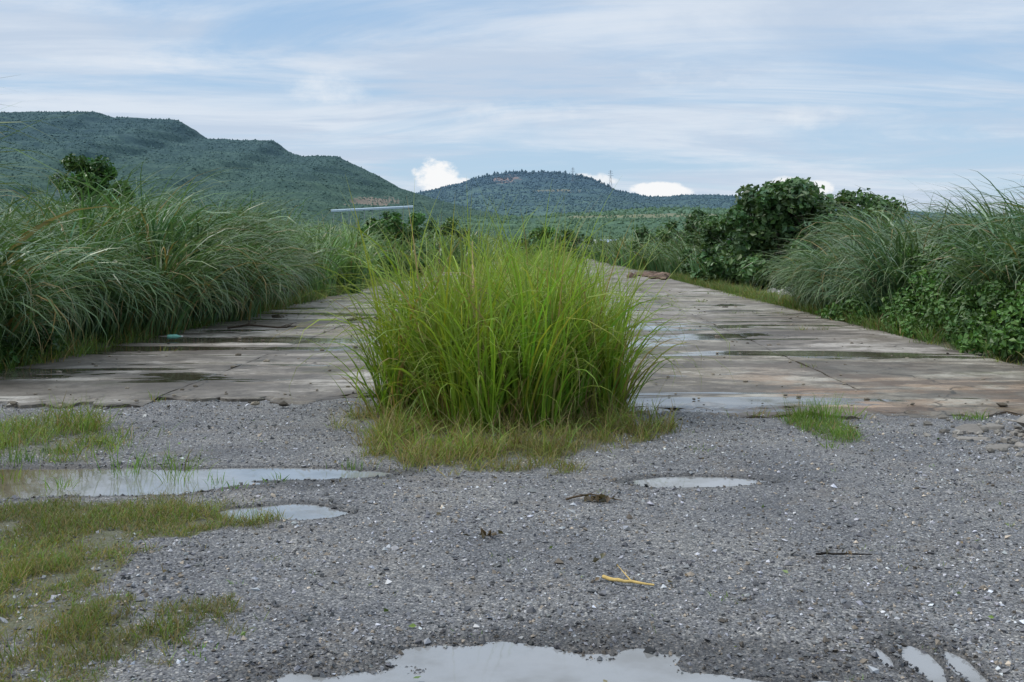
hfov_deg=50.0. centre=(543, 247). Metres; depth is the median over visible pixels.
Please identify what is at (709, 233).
leafy bush
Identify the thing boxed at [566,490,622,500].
twig
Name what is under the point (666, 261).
tall grass
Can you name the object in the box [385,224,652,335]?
tall grass
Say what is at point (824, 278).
tall grass
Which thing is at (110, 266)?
tall grass
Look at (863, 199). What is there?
leafy bush
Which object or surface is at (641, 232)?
leafy bush
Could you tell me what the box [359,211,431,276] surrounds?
leafy bush
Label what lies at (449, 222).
leafy bush
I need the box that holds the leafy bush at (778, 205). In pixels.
[714,176,848,288]
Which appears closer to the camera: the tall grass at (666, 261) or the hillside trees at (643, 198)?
the tall grass at (666, 261)
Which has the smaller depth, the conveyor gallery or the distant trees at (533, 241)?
the distant trees at (533, 241)
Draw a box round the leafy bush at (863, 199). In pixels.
[823,188,913,256]
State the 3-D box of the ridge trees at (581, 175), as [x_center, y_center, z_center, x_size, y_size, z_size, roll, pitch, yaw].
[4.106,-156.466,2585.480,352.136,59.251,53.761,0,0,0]
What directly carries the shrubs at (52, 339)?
on the ground at (420, 585)
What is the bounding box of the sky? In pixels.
[0,0,1023,216]
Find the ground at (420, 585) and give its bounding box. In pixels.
[0,257,1023,681]
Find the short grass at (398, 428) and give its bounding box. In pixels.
[0,378,876,681]
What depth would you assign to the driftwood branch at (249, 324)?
21.91 m
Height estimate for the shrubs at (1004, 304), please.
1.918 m
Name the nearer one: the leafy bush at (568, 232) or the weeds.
the weeds
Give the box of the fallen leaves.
[33,416,1015,681]
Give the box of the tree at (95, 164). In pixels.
[47,153,136,219]
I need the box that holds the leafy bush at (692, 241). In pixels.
[678,214,722,276]
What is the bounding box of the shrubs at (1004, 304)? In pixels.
[784,239,1023,359]
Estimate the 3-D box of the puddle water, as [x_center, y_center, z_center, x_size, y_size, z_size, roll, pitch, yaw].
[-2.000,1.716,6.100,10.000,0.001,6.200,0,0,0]
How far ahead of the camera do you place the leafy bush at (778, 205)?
43.91 m
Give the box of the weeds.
[0,271,1023,679]
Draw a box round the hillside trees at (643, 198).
[416,171,1001,223]
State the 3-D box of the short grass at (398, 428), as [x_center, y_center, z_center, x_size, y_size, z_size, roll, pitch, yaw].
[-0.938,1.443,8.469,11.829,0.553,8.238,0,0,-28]
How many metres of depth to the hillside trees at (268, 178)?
1241.99 m
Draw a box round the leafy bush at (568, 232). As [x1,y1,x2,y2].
[553,229,593,262]
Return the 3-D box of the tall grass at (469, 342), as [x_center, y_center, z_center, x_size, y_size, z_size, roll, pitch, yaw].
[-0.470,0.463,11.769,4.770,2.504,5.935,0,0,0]
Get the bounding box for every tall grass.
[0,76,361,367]
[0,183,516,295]
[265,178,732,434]
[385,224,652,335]
[576,188,1021,282]
[735,170,1023,339]
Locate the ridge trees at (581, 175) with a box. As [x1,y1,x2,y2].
[471,169,620,192]
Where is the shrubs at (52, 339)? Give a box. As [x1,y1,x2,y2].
[0,317,68,372]
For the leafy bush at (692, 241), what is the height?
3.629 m
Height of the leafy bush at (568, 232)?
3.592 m
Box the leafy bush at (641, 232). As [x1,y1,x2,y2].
[627,223,684,268]
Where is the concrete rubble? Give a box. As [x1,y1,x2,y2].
[952,415,1023,448]
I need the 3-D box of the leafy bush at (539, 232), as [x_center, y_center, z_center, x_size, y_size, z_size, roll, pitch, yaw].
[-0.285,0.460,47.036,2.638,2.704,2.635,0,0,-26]
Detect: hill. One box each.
[0,111,522,236]
[421,172,971,224]
[457,208,942,243]
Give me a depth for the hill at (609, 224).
1093.91 m
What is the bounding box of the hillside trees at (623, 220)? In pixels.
[443,205,1004,245]
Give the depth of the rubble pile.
12.02 m
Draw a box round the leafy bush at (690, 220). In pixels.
[656,209,725,253]
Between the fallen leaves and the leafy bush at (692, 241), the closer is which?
the fallen leaves
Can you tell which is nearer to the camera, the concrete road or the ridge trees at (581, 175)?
the concrete road
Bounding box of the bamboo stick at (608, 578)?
[602,565,653,585]
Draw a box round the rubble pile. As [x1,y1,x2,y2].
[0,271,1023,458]
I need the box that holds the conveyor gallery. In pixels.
[331,205,412,225]
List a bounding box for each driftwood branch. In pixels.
[227,319,295,328]
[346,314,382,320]
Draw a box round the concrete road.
[0,259,1023,418]
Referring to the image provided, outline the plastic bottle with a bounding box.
[167,334,182,338]
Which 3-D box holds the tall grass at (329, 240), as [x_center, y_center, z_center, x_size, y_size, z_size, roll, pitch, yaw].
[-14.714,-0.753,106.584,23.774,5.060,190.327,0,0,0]
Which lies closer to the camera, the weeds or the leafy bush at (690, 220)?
the weeds
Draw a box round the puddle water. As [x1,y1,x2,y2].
[0,467,986,681]
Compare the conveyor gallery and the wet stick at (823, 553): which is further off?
the conveyor gallery
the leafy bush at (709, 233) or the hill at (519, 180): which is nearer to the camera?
the leafy bush at (709, 233)
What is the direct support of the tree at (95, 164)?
on the ground at (420, 585)
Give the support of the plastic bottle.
on the concrete road
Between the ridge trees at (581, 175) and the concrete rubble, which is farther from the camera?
the ridge trees at (581, 175)
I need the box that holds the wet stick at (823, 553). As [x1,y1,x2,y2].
[815,551,871,554]
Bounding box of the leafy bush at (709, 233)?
[690,217,759,284]
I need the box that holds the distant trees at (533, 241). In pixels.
[496,232,628,248]
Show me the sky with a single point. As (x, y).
(668, 97)
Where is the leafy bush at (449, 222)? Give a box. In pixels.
[421,217,479,249]
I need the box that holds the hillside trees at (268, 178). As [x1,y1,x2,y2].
[0,110,528,237]
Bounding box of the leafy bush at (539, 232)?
[512,227,572,261]
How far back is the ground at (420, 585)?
6.14 m
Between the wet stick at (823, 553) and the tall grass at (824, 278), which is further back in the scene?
the tall grass at (824, 278)
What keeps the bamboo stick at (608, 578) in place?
on the ground at (420, 585)

